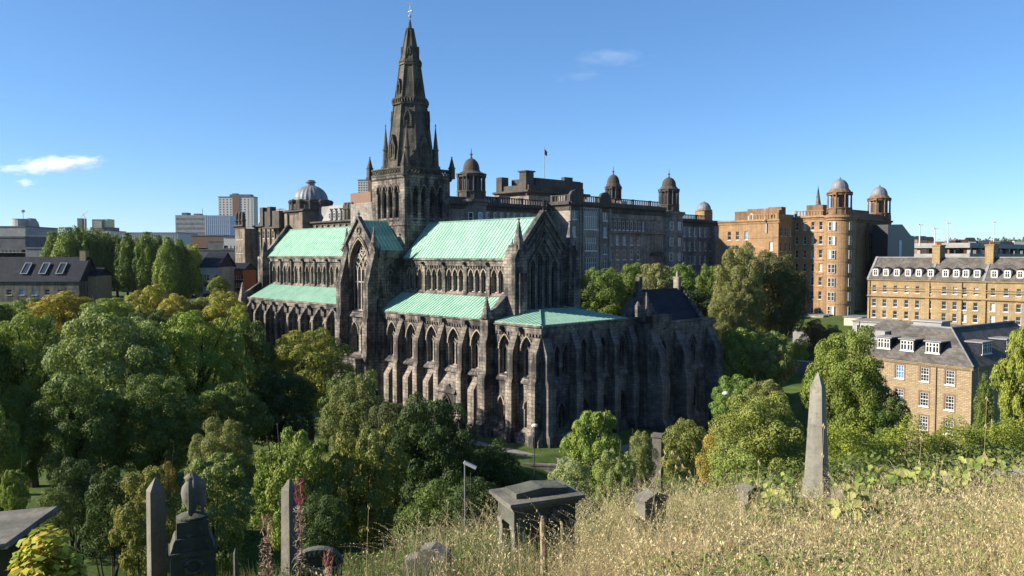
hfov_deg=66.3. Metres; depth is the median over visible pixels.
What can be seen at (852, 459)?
undergrowth
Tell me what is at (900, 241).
window
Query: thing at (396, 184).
belfry window
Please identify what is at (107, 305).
tree
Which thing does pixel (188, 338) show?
tree
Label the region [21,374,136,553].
tree
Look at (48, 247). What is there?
poplar tree
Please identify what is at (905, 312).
window
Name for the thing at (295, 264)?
window
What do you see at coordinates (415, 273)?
window
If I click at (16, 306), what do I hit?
tree
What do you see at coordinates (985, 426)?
grass stalk
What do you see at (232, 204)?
tower block
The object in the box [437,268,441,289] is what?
window
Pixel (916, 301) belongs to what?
window
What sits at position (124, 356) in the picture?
tree
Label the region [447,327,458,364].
window
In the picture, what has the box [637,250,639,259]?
window
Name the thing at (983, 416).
tree
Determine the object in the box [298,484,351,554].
tree
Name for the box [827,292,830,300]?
window
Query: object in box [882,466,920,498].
butterbur
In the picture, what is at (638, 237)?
window
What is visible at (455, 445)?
tree
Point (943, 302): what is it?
window
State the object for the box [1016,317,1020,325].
window
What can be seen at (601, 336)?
window
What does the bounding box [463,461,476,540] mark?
lamp post
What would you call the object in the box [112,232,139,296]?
poplar tree
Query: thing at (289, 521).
obelisk
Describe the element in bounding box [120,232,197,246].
hall
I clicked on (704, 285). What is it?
tree
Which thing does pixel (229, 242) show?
office block
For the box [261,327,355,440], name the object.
tree
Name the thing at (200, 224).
office block
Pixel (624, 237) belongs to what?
window
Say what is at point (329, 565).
willowherb
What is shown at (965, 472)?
butterbur
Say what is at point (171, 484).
tree
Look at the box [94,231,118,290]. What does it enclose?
poplar tree
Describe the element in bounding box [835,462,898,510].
butterbur
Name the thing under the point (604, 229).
window
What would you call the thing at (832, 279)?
window
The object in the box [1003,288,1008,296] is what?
window
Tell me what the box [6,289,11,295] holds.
window
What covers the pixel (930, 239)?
house
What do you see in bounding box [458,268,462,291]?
window
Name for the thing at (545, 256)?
window
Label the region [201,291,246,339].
tree
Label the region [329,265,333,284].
window
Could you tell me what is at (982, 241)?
house
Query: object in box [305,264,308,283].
window
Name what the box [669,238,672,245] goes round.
window
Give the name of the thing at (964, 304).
window
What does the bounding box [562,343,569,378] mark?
window
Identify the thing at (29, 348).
tree
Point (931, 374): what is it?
stone house
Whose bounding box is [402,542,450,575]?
headstone
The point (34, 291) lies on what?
window
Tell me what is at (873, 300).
window
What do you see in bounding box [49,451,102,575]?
tree
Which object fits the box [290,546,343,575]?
headstone
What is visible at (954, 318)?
window
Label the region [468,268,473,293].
window
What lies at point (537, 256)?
window
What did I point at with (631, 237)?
window
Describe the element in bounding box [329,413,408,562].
tree
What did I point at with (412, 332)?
window
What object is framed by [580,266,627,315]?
tree
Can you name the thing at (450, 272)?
window
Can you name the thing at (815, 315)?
outbuilding
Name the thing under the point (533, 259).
window
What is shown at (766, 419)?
tree
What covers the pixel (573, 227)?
window
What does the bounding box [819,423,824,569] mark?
grass stalk
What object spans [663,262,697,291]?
tree
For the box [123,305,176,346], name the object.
tree
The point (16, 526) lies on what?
stone slab
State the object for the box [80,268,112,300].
stone house
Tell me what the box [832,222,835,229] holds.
window
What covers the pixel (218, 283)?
tree
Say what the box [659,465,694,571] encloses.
grass stalk
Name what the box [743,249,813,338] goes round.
tree
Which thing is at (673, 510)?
grass stalk
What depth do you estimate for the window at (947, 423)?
101.85 m
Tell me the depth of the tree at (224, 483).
46.10 m
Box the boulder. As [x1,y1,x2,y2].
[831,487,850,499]
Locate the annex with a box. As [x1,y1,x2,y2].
[872,224,914,264]
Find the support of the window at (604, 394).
in the cathedral
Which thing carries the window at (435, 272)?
in the cathedral
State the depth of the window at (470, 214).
206.29 m
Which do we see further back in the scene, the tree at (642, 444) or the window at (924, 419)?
the window at (924, 419)
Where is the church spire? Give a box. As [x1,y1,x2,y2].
[815,186,820,204]
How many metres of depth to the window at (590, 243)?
229.55 m
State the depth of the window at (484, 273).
123.03 m
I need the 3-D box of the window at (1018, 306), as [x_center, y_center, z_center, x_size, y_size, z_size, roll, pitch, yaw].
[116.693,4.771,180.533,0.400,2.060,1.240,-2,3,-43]
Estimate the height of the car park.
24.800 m
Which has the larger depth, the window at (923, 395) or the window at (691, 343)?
the window at (691, 343)
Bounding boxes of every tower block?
[77,218,86,233]
[218,193,257,228]
[358,177,371,192]
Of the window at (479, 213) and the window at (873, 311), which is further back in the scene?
the window at (479, 213)
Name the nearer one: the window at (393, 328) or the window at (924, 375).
the window at (924, 375)
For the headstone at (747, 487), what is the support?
on the ground at (798, 407)
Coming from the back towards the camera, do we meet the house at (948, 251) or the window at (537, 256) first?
the house at (948, 251)
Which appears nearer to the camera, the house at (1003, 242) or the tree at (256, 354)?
the tree at (256, 354)
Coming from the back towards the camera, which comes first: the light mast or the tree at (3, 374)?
the light mast
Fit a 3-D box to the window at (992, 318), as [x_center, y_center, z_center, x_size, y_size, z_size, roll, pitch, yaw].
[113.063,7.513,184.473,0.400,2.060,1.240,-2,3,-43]
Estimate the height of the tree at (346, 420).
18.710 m
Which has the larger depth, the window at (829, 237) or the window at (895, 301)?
the window at (829, 237)
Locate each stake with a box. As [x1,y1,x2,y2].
[233,548,237,575]
[540,516,547,575]
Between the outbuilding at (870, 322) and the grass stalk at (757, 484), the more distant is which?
the outbuilding at (870, 322)
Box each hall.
[0,251,95,301]
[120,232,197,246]
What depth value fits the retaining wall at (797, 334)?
184.90 m
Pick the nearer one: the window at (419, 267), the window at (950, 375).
the window at (950, 375)
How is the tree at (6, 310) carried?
on the ground at (798, 407)
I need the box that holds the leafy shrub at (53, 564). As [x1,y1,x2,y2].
[7,524,87,575]
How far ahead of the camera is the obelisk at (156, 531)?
18.12 m
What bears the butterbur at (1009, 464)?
on the ground at (798, 407)
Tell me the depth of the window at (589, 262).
229.52 m
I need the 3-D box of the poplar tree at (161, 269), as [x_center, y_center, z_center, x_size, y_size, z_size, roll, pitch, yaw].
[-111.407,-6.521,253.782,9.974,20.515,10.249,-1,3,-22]
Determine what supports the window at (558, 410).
in the cathedral
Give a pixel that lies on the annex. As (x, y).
(895, 240)
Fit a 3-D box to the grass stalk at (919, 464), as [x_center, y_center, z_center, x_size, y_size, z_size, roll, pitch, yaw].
[3.406,2.102,6.591,0.056,1.740,0.021,0,2,0]
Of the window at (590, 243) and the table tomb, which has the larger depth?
the window at (590, 243)
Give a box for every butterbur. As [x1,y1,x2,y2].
[739,487,825,545]
[742,472,804,522]
[826,473,902,552]
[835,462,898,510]
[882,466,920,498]
[894,464,956,510]
[929,456,993,506]
[966,455,1023,500]
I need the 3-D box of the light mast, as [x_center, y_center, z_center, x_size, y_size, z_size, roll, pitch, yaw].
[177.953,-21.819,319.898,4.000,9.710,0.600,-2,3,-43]
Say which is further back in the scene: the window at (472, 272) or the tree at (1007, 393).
the window at (472, 272)
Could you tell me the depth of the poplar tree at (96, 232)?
262.62 m
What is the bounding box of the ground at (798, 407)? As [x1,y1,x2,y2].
[0,241,1023,575]
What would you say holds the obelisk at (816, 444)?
on the ground at (798, 407)
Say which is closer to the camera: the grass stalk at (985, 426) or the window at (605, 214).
the grass stalk at (985, 426)
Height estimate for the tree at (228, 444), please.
17.290 m
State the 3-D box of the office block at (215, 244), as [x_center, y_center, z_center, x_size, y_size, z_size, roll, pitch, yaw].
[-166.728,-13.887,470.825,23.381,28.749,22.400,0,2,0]
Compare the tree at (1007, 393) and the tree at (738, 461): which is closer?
the tree at (738, 461)
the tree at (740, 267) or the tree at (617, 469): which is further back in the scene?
the tree at (740, 267)
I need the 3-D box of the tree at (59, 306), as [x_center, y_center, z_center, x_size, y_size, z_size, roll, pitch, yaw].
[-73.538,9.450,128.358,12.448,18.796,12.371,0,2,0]
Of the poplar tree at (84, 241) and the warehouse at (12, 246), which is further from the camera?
the warehouse at (12, 246)
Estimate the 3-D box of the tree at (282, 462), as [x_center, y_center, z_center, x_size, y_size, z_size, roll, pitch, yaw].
[-15.320,18.464,54.594,5.833,18.625,5.904,0,2,0]
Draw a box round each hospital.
[232,180,371,283]
[351,147,718,315]
[717,177,892,316]
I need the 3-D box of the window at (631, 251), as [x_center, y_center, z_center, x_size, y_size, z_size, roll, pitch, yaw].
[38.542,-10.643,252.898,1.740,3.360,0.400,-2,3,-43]
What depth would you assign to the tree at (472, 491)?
46.12 m
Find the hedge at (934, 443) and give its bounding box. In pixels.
[827,413,1023,481]
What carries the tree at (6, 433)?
on the ground at (798, 407)
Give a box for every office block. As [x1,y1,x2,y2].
[0,210,57,235]
[86,219,125,243]
[175,209,234,235]
[190,235,230,248]
[196,249,234,268]
[207,241,223,248]
[223,236,234,248]
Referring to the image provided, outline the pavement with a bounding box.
[391,422,668,463]
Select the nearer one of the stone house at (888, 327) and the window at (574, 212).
the stone house at (888, 327)
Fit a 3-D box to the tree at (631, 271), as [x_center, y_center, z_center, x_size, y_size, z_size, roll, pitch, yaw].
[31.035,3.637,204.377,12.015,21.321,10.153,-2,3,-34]
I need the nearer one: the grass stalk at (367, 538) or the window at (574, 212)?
the grass stalk at (367, 538)
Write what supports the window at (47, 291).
in the stone hall at (24, 278)
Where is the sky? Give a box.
[0,0,1023,241]
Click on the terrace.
(987, 288)
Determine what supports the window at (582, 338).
in the cathedral
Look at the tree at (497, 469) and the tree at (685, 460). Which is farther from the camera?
the tree at (685, 460)
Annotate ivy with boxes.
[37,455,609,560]
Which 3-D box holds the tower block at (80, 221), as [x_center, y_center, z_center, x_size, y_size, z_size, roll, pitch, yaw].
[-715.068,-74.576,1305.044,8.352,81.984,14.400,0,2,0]
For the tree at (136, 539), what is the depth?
39.88 m
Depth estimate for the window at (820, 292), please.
246.78 m
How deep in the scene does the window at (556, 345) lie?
109.40 m
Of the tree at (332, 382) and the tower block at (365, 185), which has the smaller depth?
the tree at (332, 382)
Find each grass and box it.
[186,512,565,575]
[301,450,1023,575]
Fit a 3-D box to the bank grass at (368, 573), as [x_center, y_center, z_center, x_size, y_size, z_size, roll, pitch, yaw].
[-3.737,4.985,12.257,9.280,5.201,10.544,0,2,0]
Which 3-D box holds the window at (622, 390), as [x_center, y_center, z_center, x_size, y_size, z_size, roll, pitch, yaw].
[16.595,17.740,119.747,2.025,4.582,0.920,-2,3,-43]
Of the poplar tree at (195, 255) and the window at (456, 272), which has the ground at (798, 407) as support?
the poplar tree at (195, 255)
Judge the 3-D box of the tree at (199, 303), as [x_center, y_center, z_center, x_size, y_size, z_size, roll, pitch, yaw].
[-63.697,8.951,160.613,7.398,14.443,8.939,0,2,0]
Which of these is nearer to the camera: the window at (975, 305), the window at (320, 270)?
the window at (320, 270)
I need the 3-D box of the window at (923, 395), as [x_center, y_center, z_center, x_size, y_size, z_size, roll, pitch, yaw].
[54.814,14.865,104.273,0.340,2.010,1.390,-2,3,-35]
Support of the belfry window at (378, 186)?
in the cathedral
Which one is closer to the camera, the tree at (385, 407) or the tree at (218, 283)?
the tree at (385, 407)
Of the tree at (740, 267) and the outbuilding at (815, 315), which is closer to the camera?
the tree at (740, 267)
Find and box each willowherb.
[257,512,276,575]
[293,476,309,575]
[320,547,332,575]
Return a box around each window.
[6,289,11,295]
[18,289,24,295]
[31,289,37,295]
[44,289,49,295]
[272,264,275,281]
[283,264,286,283]
[294,264,297,282]
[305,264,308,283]
[317,265,321,285]
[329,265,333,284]
[348,238,367,312]
[350,320,358,351]
[376,185,380,220]
[381,185,386,220]
[386,268,394,290]
[386,320,396,354]
[387,184,392,220]
[393,183,398,220]
[405,322,415,357]
[407,267,411,288]
[412,183,418,220]
[412,267,416,290]
[417,267,421,288]
[420,184,427,220]
[425,324,436,361]
[426,267,430,289]
[429,185,435,221]
[431,268,436,291]
[437,185,443,221]
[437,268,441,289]
[446,267,451,290]
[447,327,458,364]
[452,268,457,290]
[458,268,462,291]
[468,212,472,219]
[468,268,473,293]
[470,329,479,368]
[474,268,479,291]
[478,212,481,219]
[480,269,485,292]
[491,269,496,292]
[497,268,502,293]
[497,394,503,421]
[498,333,509,376]
[520,335,531,379]
[529,259,536,308]
[536,251,543,308]
[544,251,550,307]
[550,258,556,307]
[553,344,560,379]
[556,401,566,433]
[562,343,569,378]
[572,210,576,219]
[572,226,575,236]
[580,337,587,375]
[583,397,588,426]
[584,208,597,229]
[585,238,596,250]
[585,258,596,270]
[600,335,606,371]
[603,212,607,220]
[603,227,606,237]
[603,244,607,254]
[603,261,606,271]
[603,393,608,413]
[616,235,618,244]
[616,250,618,259]
[618,333,625,369]
[621,389,626,419]
[623,236,626,245]
[623,250,625,259]
[630,236,633,245]
[630,250,632,259]
[637,236,640,245]
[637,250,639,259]
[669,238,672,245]
[669,253,672,260]
[689,334,696,363]
[769,242,772,250]
[818,291,821,299]
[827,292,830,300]
[828,236,831,244]
[831,278,834,286]
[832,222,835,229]
[871,299,875,306]
[871,310,875,317]
[882,299,886,306]
[892,311,897,318]
[893,299,897,307]
[894,364,904,379]
[896,388,902,403]
[899,240,901,256]
[904,300,908,307]
[904,311,908,319]
[915,300,919,308]
[918,392,928,407]
[919,367,928,382]
[919,415,928,431]
[941,301,946,309]
[943,395,954,411]
[943,420,952,434]
[944,370,954,386]
[952,314,956,321]
[953,302,956,309]
[962,302,966,310]
[962,314,966,322]
[972,303,977,310]
[973,315,977,323]
[989,303,995,311]
[990,315,994,322]
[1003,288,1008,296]
[1003,304,1008,312]
[1015,304,1020,312]
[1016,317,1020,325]
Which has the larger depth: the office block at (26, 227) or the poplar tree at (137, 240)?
the office block at (26, 227)
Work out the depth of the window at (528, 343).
110.04 m
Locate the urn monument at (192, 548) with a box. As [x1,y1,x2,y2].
[168,471,216,575]
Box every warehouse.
[0,236,50,256]
[25,247,44,256]
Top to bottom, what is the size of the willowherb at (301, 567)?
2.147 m
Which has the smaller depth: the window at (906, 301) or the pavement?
the pavement
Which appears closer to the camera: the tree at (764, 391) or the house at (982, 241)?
the tree at (764, 391)
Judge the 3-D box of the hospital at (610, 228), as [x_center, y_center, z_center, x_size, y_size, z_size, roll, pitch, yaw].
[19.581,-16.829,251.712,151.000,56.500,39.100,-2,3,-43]
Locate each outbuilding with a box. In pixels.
[800,313,832,316]
[843,315,866,324]
[851,318,901,333]
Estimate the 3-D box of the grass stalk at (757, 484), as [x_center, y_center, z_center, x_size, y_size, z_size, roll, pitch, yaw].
[2.049,2.221,6.596,0.060,1.577,0.021,0,2,0]
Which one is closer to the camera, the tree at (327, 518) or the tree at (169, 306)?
the tree at (327, 518)
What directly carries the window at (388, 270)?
in the cathedral
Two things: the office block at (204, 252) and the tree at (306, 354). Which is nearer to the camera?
the tree at (306, 354)
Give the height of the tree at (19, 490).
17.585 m
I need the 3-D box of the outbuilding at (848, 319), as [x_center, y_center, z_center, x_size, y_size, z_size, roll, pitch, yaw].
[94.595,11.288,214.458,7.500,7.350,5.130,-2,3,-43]
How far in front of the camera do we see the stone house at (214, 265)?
264.17 m
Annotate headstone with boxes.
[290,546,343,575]
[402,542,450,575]
[629,489,671,547]
[733,483,762,532]
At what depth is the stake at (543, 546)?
9.10 m
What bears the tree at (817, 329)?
on the ground at (798, 407)
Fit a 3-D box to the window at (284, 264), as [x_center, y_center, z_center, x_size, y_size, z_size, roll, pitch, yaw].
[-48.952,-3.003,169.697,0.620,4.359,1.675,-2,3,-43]
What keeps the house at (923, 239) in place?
on the ground at (798, 407)
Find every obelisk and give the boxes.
[146,478,166,575]
[279,479,298,575]
[798,372,830,497]
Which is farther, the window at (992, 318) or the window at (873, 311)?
the window at (873, 311)
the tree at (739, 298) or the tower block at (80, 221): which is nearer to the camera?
the tree at (739, 298)
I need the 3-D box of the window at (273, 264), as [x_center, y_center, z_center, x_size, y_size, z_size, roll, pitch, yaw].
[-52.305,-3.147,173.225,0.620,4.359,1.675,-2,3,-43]
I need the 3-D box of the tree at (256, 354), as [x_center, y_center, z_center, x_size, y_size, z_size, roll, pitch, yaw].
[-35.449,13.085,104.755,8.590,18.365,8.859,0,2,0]
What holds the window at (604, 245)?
in the hospital at (610, 228)
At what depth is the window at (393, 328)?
133.49 m
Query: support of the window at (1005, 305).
in the terrace
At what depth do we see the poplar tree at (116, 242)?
263.15 m
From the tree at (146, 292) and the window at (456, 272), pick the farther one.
the tree at (146, 292)
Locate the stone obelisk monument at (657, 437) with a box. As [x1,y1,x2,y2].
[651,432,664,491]
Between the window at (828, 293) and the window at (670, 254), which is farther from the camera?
the window at (670, 254)
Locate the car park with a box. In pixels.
[914,243,1023,256]
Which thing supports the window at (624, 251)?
in the hospital at (610, 228)
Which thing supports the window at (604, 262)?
in the hospital at (610, 228)
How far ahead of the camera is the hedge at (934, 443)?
39.36 m
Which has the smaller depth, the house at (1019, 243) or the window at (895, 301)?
the window at (895, 301)
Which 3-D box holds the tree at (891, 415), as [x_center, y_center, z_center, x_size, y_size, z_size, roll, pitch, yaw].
[30.576,16.364,64.780,4.446,18.306,4.460,0,2,0]
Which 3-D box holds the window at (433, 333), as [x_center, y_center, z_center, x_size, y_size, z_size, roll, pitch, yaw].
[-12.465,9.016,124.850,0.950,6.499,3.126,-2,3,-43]
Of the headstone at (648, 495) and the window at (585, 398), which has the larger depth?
the window at (585, 398)
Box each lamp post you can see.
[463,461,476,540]
[531,424,537,479]
[722,391,728,412]
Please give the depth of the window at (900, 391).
107.05 m
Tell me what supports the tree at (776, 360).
on the ground at (798, 407)
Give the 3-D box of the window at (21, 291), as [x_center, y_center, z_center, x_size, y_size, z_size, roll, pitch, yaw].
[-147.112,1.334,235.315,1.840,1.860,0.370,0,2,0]
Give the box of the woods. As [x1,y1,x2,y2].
[950,237,1023,243]
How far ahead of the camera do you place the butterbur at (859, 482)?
12.79 m
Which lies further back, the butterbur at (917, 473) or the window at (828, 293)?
the window at (828, 293)
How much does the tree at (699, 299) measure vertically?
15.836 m
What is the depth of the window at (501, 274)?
120.15 m
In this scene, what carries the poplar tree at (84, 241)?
on the ground at (798, 407)
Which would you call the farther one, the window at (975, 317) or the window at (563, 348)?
the window at (975, 317)
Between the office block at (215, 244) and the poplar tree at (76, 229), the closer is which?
the poplar tree at (76, 229)
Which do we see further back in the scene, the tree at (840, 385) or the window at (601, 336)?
the window at (601, 336)
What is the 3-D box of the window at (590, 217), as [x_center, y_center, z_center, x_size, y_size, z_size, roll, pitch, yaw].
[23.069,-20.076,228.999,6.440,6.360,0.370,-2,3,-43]
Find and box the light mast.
[946,222,948,242]
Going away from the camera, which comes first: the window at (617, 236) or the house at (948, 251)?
the window at (617, 236)
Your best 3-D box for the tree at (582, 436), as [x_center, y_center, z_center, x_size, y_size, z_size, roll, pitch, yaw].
[6.710,18.319,62.921,4.835,18.115,4.822,-1,3,-32]
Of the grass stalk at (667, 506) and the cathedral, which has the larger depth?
the cathedral
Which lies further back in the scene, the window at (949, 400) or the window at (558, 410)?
the window at (558, 410)
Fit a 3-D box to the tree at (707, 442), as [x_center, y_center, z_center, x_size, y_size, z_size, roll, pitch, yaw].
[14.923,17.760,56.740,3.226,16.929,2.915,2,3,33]
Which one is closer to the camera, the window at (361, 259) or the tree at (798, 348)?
the window at (361, 259)
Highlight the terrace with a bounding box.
[867,241,1023,326]
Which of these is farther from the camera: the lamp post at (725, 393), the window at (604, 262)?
the window at (604, 262)
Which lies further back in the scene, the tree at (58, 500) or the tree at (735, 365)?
the tree at (735, 365)
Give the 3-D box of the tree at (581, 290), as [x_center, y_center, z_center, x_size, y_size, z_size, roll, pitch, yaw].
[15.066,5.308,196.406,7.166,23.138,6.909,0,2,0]
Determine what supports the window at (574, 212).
in the hospital at (610, 228)
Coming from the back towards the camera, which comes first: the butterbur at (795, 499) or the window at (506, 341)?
the window at (506, 341)
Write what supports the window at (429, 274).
in the cathedral
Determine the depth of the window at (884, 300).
202.33 m
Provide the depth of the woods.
2446.77 m
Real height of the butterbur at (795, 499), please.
1.369 m
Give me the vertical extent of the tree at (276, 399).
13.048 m
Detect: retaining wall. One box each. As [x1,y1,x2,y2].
[522,463,651,494]
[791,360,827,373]
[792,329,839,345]
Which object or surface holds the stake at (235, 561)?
on the ground at (798, 407)
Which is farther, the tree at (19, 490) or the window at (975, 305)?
the window at (975, 305)
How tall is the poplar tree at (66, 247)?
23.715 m
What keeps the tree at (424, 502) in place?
on the ground at (798, 407)
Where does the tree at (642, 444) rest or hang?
on the ground at (798, 407)
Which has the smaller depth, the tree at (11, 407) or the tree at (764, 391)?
the tree at (11, 407)
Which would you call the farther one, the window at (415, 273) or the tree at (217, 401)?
the window at (415, 273)
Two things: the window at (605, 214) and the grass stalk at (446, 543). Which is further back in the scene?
the window at (605, 214)
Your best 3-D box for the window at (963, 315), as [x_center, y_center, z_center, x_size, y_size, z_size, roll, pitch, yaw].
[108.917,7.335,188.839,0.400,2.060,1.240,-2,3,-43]
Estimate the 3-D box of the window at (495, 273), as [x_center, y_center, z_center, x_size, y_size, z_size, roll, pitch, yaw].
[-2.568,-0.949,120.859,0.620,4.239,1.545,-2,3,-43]
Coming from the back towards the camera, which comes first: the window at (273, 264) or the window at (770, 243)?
the window at (770, 243)
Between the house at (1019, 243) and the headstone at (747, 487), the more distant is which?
the house at (1019, 243)
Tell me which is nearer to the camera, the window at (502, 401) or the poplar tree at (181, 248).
the window at (502, 401)
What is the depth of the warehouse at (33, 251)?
299.68 m
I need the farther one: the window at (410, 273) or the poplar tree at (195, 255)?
the poplar tree at (195, 255)
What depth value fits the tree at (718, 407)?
103.98 m
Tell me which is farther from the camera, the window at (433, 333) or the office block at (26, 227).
the office block at (26, 227)
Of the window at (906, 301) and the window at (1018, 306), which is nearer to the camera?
the window at (1018, 306)
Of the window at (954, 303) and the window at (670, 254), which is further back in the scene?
the window at (670, 254)
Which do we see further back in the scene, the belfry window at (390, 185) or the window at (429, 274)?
the belfry window at (390, 185)
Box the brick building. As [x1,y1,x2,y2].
[234,263,256,294]
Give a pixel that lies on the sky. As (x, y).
(139, 115)
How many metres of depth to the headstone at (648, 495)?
14.56 m
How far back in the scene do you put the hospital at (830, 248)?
248.24 m
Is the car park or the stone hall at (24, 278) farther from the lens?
the car park
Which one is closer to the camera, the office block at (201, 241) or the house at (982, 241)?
the office block at (201, 241)
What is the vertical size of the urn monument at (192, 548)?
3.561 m
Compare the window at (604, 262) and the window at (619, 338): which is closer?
the window at (619, 338)
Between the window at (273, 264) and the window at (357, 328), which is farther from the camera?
the window at (273, 264)
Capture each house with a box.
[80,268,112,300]
[199,252,236,296]
[846,320,964,396]
[860,319,1023,464]
[914,236,927,253]
[927,237,933,253]
[945,240,960,253]
[955,240,967,253]
[965,238,975,253]
[976,240,990,253]
[995,241,1012,253]
[1012,241,1023,253]
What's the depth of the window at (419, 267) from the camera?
134.99 m
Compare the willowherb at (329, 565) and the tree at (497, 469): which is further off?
the tree at (497, 469)
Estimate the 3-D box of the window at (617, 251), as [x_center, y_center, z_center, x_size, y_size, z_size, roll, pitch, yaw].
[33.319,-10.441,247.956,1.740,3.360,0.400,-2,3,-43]
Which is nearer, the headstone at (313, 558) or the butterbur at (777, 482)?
the headstone at (313, 558)
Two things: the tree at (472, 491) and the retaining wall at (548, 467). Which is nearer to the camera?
the tree at (472, 491)
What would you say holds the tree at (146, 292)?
on the ground at (798, 407)
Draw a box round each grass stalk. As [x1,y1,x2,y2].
[365,506,369,575]
[445,501,448,568]
[644,451,683,568]
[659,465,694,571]
[666,476,696,570]
[753,460,758,561]
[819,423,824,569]
[914,436,922,560]
[980,397,987,571]
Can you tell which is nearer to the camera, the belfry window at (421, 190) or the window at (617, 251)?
the belfry window at (421, 190)
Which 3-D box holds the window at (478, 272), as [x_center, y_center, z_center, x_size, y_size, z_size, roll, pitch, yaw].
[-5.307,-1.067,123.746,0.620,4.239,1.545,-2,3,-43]
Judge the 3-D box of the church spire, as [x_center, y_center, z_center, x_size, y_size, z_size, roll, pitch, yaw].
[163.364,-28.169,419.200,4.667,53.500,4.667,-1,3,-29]
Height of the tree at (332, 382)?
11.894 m
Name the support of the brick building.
on the ground at (798, 407)
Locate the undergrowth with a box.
[228,441,1023,575]
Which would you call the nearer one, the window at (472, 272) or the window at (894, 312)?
the window at (472, 272)
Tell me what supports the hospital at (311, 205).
on the ground at (798, 407)
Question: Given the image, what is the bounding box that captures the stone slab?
[0,506,59,575]
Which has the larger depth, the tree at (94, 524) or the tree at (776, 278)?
the tree at (776, 278)
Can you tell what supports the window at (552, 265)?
in the cathedral
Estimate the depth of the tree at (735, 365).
130.66 m
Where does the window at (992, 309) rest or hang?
in the terrace
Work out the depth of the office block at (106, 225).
761.30 m
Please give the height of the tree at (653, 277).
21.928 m
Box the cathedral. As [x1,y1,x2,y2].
[238,1,724,447]
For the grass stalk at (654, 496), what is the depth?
7.58 m
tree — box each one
[0,304,16,347]
[0,308,87,487]
[0,344,31,415]
[0,381,50,509]
[0,405,30,510]
[0,454,30,510]
[2,297,44,368]
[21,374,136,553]
[24,287,104,337]
[34,468,75,557]
[39,232,59,256]
[41,304,178,497]
[49,226,79,256]
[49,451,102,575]
[70,225,84,246]
[75,228,98,266]
[77,294,135,365]
[79,455,144,575]
[88,227,102,249]
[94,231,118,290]
[106,373,205,479]
[107,233,126,296]
[108,457,181,575]
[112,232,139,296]
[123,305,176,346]
[124,236,143,296]
[124,284,174,320]
[130,232,159,297]
[148,235,164,295]
[148,310,254,471]
[151,236,184,296]
[153,293,197,356]
[153,445,180,555]
[165,239,196,296]
[174,448,255,575]
[177,244,206,297]
[181,382,274,508]
[183,411,257,573]
[188,296,211,348]
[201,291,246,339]
[207,276,231,293]
[215,318,275,419]
[226,304,250,359]
[245,369,318,452]
[250,423,335,550]
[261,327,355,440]
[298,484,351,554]
[317,369,387,562]
[317,372,365,444]
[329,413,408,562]
[355,401,433,557]
[384,391,482,534]
[391,467,476,553]
[439,472,498,548]
[468,437,529,525]
[547,444,594,528]
[559,410,630,522]
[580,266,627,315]
[580,273,584,308]
[595,443,636,517]
[612,262,646,313]
[629,429,659,490]
[635,263,673,291]
[660,418,707,500]
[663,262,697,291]
[685,286,716,333]
[692,264,725,324]
[695,426,734,493]
[702,389,806,487]
[702,442,781,500]
[708,281,762,348]
[708,374,754,437]
[710,241,767,356]
[721,326,766,388]
[742,378,786,412]
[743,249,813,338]
[748,331,799,441]
[790,339,808,359]
[799,319,829,351]
[799,321,888,467]
[822,324,842,349]
[855,380,912,464]
[971,366,997,445]
[989,327,1023,455]
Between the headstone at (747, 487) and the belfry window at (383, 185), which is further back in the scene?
the belfry window at (383, 185)
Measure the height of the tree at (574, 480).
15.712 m
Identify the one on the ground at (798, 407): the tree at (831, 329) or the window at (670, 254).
the tree at (831, 329)
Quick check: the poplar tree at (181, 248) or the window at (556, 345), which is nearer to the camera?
the window at (556, 345)
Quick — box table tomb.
[489,480,584,570]
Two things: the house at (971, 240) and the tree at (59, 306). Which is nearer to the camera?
the tree at (59, 306)
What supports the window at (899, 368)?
in the stone house at (931, 374)
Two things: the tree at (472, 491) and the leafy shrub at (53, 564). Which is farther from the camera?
the tree at (472, 491)
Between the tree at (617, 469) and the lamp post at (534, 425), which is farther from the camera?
the lamp post at (534, 425)
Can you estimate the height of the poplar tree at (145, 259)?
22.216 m
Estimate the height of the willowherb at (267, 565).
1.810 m

